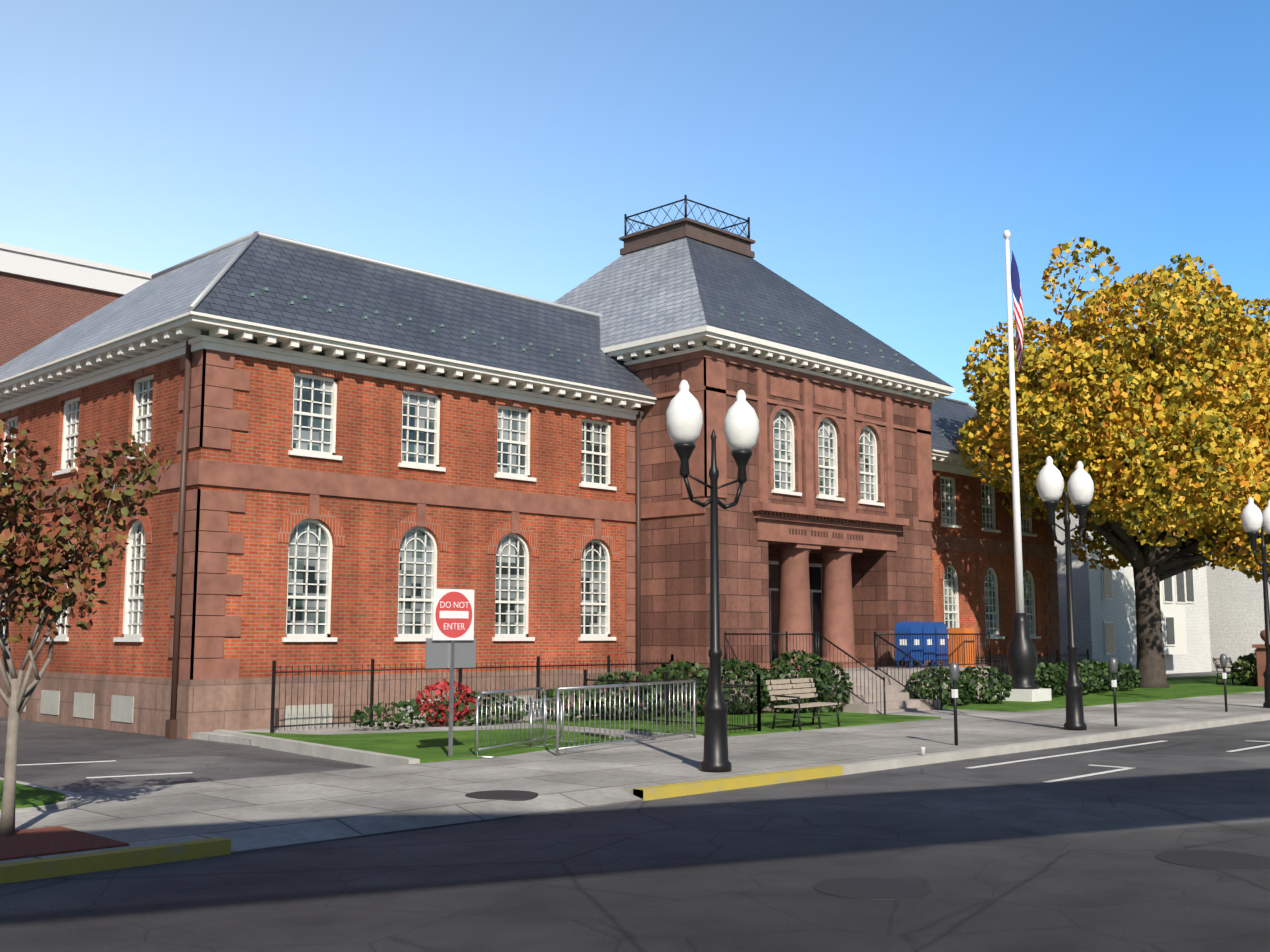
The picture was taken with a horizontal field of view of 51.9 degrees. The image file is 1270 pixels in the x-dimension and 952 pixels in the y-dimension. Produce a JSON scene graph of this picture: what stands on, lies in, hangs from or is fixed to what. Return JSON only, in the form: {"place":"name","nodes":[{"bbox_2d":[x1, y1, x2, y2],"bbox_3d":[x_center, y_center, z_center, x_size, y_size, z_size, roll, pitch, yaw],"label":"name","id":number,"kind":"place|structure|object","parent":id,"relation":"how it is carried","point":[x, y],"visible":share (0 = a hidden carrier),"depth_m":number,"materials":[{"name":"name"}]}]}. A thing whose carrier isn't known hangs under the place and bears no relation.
{"place":"outdoors","nodes":[
{"label":"outdoors","id":0,"kind":"place"},
{"bbox_2d":[0,777,81,813],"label":"island lawn","id":1,"kind":"structure","parent":0,"point":[29,797],"depth_m":14.38,"materials":[{"name":"green plant"}]},
{"bbox_2d":[0,243,152,365],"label":"building","id":2,"kind":"structure","parent":0,"point":[44,295],"depth_m":59.05,"materials":[{"name":"brick"}]},
{"bbox_2d":[0,355,1058,678],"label":"post office brick walls","id":3,"kind":"structure","parent":0,"point":[366,557],"depth_m":28.35,"materials":[{"name":"red brick"}]},
{"bbox_2d":[165,340,642,738],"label":"downspouts","id":4,"kind":"object","parent":3,"relation":"attached to","point":[171,728],"visible":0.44,"depth_m":25.41,"materials":[{"name":"brown metal"}]},
{"bbox_2d":[0,236,1028,463],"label":"roof","id":5,"kind":"structure","parent":3,"relation":"on","point":[284,273],"depth_m":30.03,"materials":[{"name":"grey stone"}]},
{"bbox_2d":[151,231,976,410],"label":"post office roof caps","id":6,"kind":"object","parent":5,"relation":"on","point":[208,288],"visible":0.62,"depth_m":30.81,"materials":[{"name":"grey metal"}]},
{"bbox_2d":[250,287,956,438],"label":"post office snowguards","id":7,"kind":"object","parent":5,"relation":"on","point":[400,324],"visible":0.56,"depth_m":29.54,"materials":[{"name":"metal"}]},
{"bbox_2d":[2,376,1032,633],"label":"windows","id":8,"kind":"structure","parent":3,"relation":"in","point":[516,612],"depth_m":29.40,"materials":[{"name":"white wood"}]},
{"bbox_2d":[0,363,1039,584],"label":"window arches","id":9,"kind":"structure","parent":3,"relation":"in","point":[293,519],"depth_m":29.16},
{"bbox_2d":[0,311,1060,679],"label":"stone trim","id":10,"kind":"structure","parent":3,"relation":"attached to","point":[206,593],"depth_m":30.78,"materials":[{"name":"stone"}]},
{"bbox_2d":[0,671,1269,951],"bbox_3d":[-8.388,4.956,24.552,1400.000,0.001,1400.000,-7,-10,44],"label":"asphalt ground","id":11,"kind":"structure","parent":0,"point":[1014,857],"depth_m":10.87,"materials":[{"name":"grey asphalt"}]},
{"bbox_2d":[214,729,419,766],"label":"lawn kerb","id":12,"kind":"structure","parent":11,"relation":"on","point":[363,757],"depth_m":20.69,"materials":[{"name":"concrete"}]},
{"bbox_2d":[0,657,1060,739],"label":"building foundation","id":13,"kind":"object","parent":11,"relation":"on","point":[207,705],"visible":0.38,"depth_m":26.76,"materials":[{"name":"brown stone"}]},
{"bbox_2d":[8,673,1040,726],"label":"basement windows","id":14,"kind":"structure","parent":13,"relation":"in","point":[122,708],"depth_m":26.70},
{"bbox_2d":[17,740,1269,781],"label":"road markings","id":15,"kind":"object","parent":11,"relation":"on","point":[1124,768],"visible":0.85,"depth_m":19.87,"materials":[{"name":"paint"}]},
{"bbox_2d":[581,363,934,709],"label":"pavilion stone walls","id":16,"kind":"structure","parent":11,"relation":"on","point":[891,590],"depth_m":33.42,"materials":[{"name":"brown stone"}]},
{"bbox_2d":[468,237,953,387],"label":"roof","id":17,"kind":"structure","parent":16,"relation":"on","point":[684,283],"depth_m":36.74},
{"bbox_2d":[619,217,754,257],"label":"roof platform","id":18,"kind":"structure","parent":17,"relation":"on","point":[683,228],"depth_m":39.07,"materials":[{"name":"brown stone"}]},
{"bbox_2d":[624,195,749,238],"bbox_3d":[1.616,-7.664,40.201,2.561,0.740,2.970,-7,-10,44],"label":"rooftop railing","id":19,"kind":"object","parent":18,"relation":"on","point":[626,217],"visible":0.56,"depth_m":39.54,"materials":[{"name":"black metal"}]},
{"bbox_2d":[719,307,913,365],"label":"pavilion snowguards","id":20,"kind":"object","parent":17,"relation":"on","point":[797,328],"visible":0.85,"depth_m":35.94,"materials":[{"name":"metal"}]},
{"bbox_2d":[768,564,821,660],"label":"entrance doors","id":21,"kind":"structure","parent":16,"relation":"in","point":[814,576],"depth_m":38.34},
{"bbox_2d":[789,528,862,540],"bbox_3d":[5.245,1.599,35.532,0.003,0.160,3.385,-7,-10,44],"label":"building lettering","id":22,"kind":"object","parent":16,"relation":"attached to","point":[817,534],"visible":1,"depth_m":35.43},
{"bbox_2d":[465,790,1269,899],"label":"manhole covers","id":23,"kind":"object","parent":11,"relation":"on","point":[870,888],"visible":0.81,"depth_m":10.98,"materials":[{"name":"metal"}]},
{"bbox_2d":[1054,501,1211,675],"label":"white house","id":24,"kind":"structure","parent":11,"relation":"on","point":[1105,614],"depth_m":62.58,"materials":[{"name":"paint"}]},
{"bbox_2d":[0,673,1269,883],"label":"sidewalk pavement","id":25,"kind":"structure","parent":0,"point":[168,823],"depth_m":16.64,"materials":[{"name":"concrete"}]},
{"bbox_2d":[0,826,128,860],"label":"brick paving","id":26,"kind":"structure","parent":25,"relation":"on","point":[34,842],"depth_m":11.39,"materials":[{"name":"red brick"}]},
{"bbox_2d":[0,416,172,835],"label":"small tree","id":27,"kind":"object","parent":26,"relation":"on","point":[51,564],"depth_m":12.05,"materials":[{"name":"brown plant"}]},
{"bbox_2d":[270,654,726,732],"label":"fence","id":28,"kind":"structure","parent":25,"relation":"on","point":[372,670],"depth_m":26.36,"materials":[{"name":"black metal"}]},
{"bbox_2d":[556,680,695,755],"bbox_3d":[-0.056,3.945,21.570,0.050,1.025,4.246,-4,-8,32],"label":"metal barrier","id":29,"kind":"object","parent":25,"relation":"on","point":[559,689],"visible":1,"depth_m":21.34,"materials":[{"name":"silver metal"}]},
{"bbox_2d":[666,380,758,772],"bbox_3d":[1.092,1.349,17.892,1.608,5.290,0.508,6,-9,-40],"label":"lamp post","id":30,"kind":"object","parent":25,"relation":"on","point":[684,418],"visible":1,"depth_m":17.72,"materials":[{"name":"black metal"}]},
{"bbox_2d":[920,747,924,754],"bbox_3d":[4.391,4.195,19.886,0.080,0.122,0.084,-7,-10,44],"label":"coffee cup","id":31,"kind":"object","parent":25,"relation":"on","point":[922,749],"visible":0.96,"depth_m":19.86,"materials":[{"name":"white paper"}]},
{"bbox_2d":[949,662,958,745],"bbox_3d":[5.332,3.789,21.716,0.170,1.370,0.170,-7,-10,44],"label":"parking meter","id":32,"kind":"object","parent":25,"relation":"on","point":[954,671],"visible":1,"depth_m":21.70,"materials":[{"name":"black metal"}]},
{"bbox_2d":[1037,456,1093,730],"bbox_3d":[8.507,2.277,25.508,1.608,5.290,0.508,6,-9,-40],"label":"lamp post","id":33,"kind":"object","parent":25,"relation":"on","point":[1050,485],"visible":1,"depth_m":25.34,"materials":[{"name":"black metal"}]},
{"bbox_2d":[1109,657,1117,726],"bbox_3d":[9.632,4.335,26.192,0.170,1.370,0.170,-7,-10,44],"label":"parking meter","id":34,"kind":"object","parent":25,"relation":"on","point":[1113,665],"visible":1,"depth_m":26.18,"materials":[{"name":"black metal"}]},
{"bbox_2d":[1220,654,1227,711],"bbox_3d":[14.118,4.946,31.210,0.170,1.370,0.170,-7,-10,44],"label":"parking meter","id":35,"kind":"object","parent":25,"relation":"on","point":[1223,660],"visible":1,"depth_m":31.20,"materials":[{"name":"black metal"}]},
{"bbox_2d":[1241,497,1269,707],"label":"lamp post","id":36,"kind":"object","parent":25,"relation":"on","point":[1254,519],"visible":1,"depth_m":32.91,"materials":[{"name":"black metal"}]},
{"bbox_2d":[1252,630,1265,686],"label":"gate post","id":37,"kind":"object","parent":25,"relation":"on","point":[1261,656],"visible":0.42,"depth_m":45.44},
{"bbox_2d":[0,0,1269,406],"label":"sky","id":38,"kind":"structure","parent":0,"point":[879,156],"materials":[{"name":"blue"}]},
{"bbox_2d":[243,674,1263,762],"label":"lawn","id":39,"kind":"structure","parent":0,"point":[428,747],"depth_m":25.66,"materials":[{"name":"green plant"}]},
{"bbox_2d":[415,679,475,724],"bbox_3d":[-3.795,4.553,26.267,0.823,0.932,1.500,-7,-10,44],"label":"red shrub","id":40,"kind":"object","parent":39,"relation":"on","point":[439,684],"visible":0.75,"depth_m":26.11,"materials":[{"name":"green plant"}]},
{"bbox_2d":[425,588,475,756],"bbox_3d":[-2.721,2.927,19.390,0.071,2.520,0.920,-7,-10,44],"label":"do-not-enter sign","id":41,"kind":"object","parent":39,"relation":"on","point":[451,643],"visible":1,"depth_m":19.41,"materials":[{"name":"white"}]},
{"bbox_2d":[462,687,576,758],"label":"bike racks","id":42,"kind":"object","parent":39,"relation":"on","point":[544,723],"visible":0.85,"depth_m":20.75,"materials":[{"name":"silver metal"}]},
{"bbox_2d":[350,649,852,728],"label":"bushes","id":43,"kind":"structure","parent":39,"relation":"on","point":[822,677],"depth_m":28.46,"materials":[{"name":"green plant"}]},
{"bbox_2d":[584,669,760,730],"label":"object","id":44,"kind":"structure","parent":39,"relation":"on","point":[744,685],"depth_m":24.95,"materials":[{"name":"black metal"}]},
{"bbox_2d":[766,676,840,730],"bbox_3d":[3.327,4.439,25.564,0.706,0.977,1.800,-5,-9,36],"label":"bench","id":45,"kind":"object","parent":39,"relation":"on","point":[777,695],"visible":0.94,"depth_m":25.58,"materials":[{"name":"brown wood"}]},
{"bbox_2d":[935,649,1088,685],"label":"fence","id":46,"kind":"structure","parent":39,"relation":"on","point":[1002,657],"depth_m":43.94,"materials":[{"name":"black metal"}]},
{"bbox_2d":[904,659,1141,705],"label":"shrubs","id":47,"kind":"object","parent":39,"relation":"on","point":[1091,676],"visible":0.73,"depth_m":34.69,"materials":[{"name":"green plant"}]},
{"bbox_2d":[995,230,1051,701],"bbox_3d":[10.688,-0.427,36.682,1.100,13.380,1.100,-7,-10,44],"label":"flagpole","id":48,"kind":"object","parent":39,"relation":"on","point":[1021,658],"visible":0.94,"depth_m":36.12,"materials":[{"name":"white metal"}]},
{"bbox_2d":[1010,251,1023,371],"bbox_3d":[10.964,-4.693,37.443,0.278,3.625,0.667,-7,-10,44],"label":"us flag","id":49,"kind":"object","parent":48,"relation":"attached to","point":[1018,313],"visible":1,"depth_m":37.44,"materials":[{"name":"fabric"}]},
{"bbox_2d":[956,237,1269,687],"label":"tree","id":50,"kind":"object","parent":39,"relation":"on","point":[1108,385],"depth_m":40.66,"materials":[{"name":"yellow plant"}]},
{"bbox_2d":[1212,657,1248,683],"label":"bench","id":51,"kind":"object","parent":39,"relation":"on","point":[1219,666],"visible":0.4,"depth_m":48.19,"materials":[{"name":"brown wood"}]},
{"bbox_2d":[1230,649,1257,685],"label":"hedge","id":52,"kind":"object","parent":39,"relation":"on","point":[1248,666],"visible":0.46,"depth_m":46.20,"materials":[{"name":"green plant"}]},
{"bbox_2d":[723,666,992,713],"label":"terrace steps","id":53,"kind":"structure","parent":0,"point":[898,699],"depth_m":32.09,"materials":[{"name":"grey concrete"}]},
{"bbox_2d":[768,543,866,668],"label":"columns","id":54,"kind":"structure","parent":53,"relation":"on","point":[794,610],"depth_m":35.83,"materials":[{"name":"brown stone"}]},
{"bbox_2d":[725,631,990,713],"bbox_3d":[6.888,5.091,34.054,3.848,2.030,9.444,-7,-10,44],"label":"terrace railing","id":55,"kind":"object","parent":53,"relation":"on","point":[817,635],"visible":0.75,"depth_m":32.42,"materials":[{"name":"black metal"}]},
{"bbox_2d":[895,621,922,667],"bbox_3d":[7.542,4.645,35.930,0.524,1.270,0.564,-7,-10,44],"label":"mailbox","id":56,"kind":"object","parent":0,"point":[907,626],"visible":0.88,"depth_m":35.77,"materials":[{"name":"blue metal"}]},
{"bbox_2d":[919,622,934,667],"bbox_3d":[8.032,4.722,36.566,0.524,1.270,0.564,-7,-10,44],"label":"mailbox","id":57,"kind":"object","parent":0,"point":[927,627],"visible":0.42,"depth_m":36.38,"materials":[{"name":"blue metal"}]},
{"bbox_2d":[931,622,947,666],"bbox_3d":[8.523,4.791,37.131,0.524,1.270,0.564,-7,-10,44],"label":"mailbox","id":58,"kind":"object","parent":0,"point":[940,627],"visible":0.48,"depth_m":36.95,"materials":[{"name":"blue metal"}]},
{"bbox_2d":[948,628,974,666],"bbox_3d":[9.352,4.900,37.323,0.500,1.100,0.550,-7,-10,44],"label":"wooden crate","id":59,"kind":"object","parent":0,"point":[962,640],"visible":0.79,"depth_m":37.14,"materials":[{"name":"orange wood"}]},
{"bbox_2d":[1206,556,1269,670],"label":"building wall","id":60,"kind":"structure","parent":0,"point":[1236,612],"depth_m":71.16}
]}

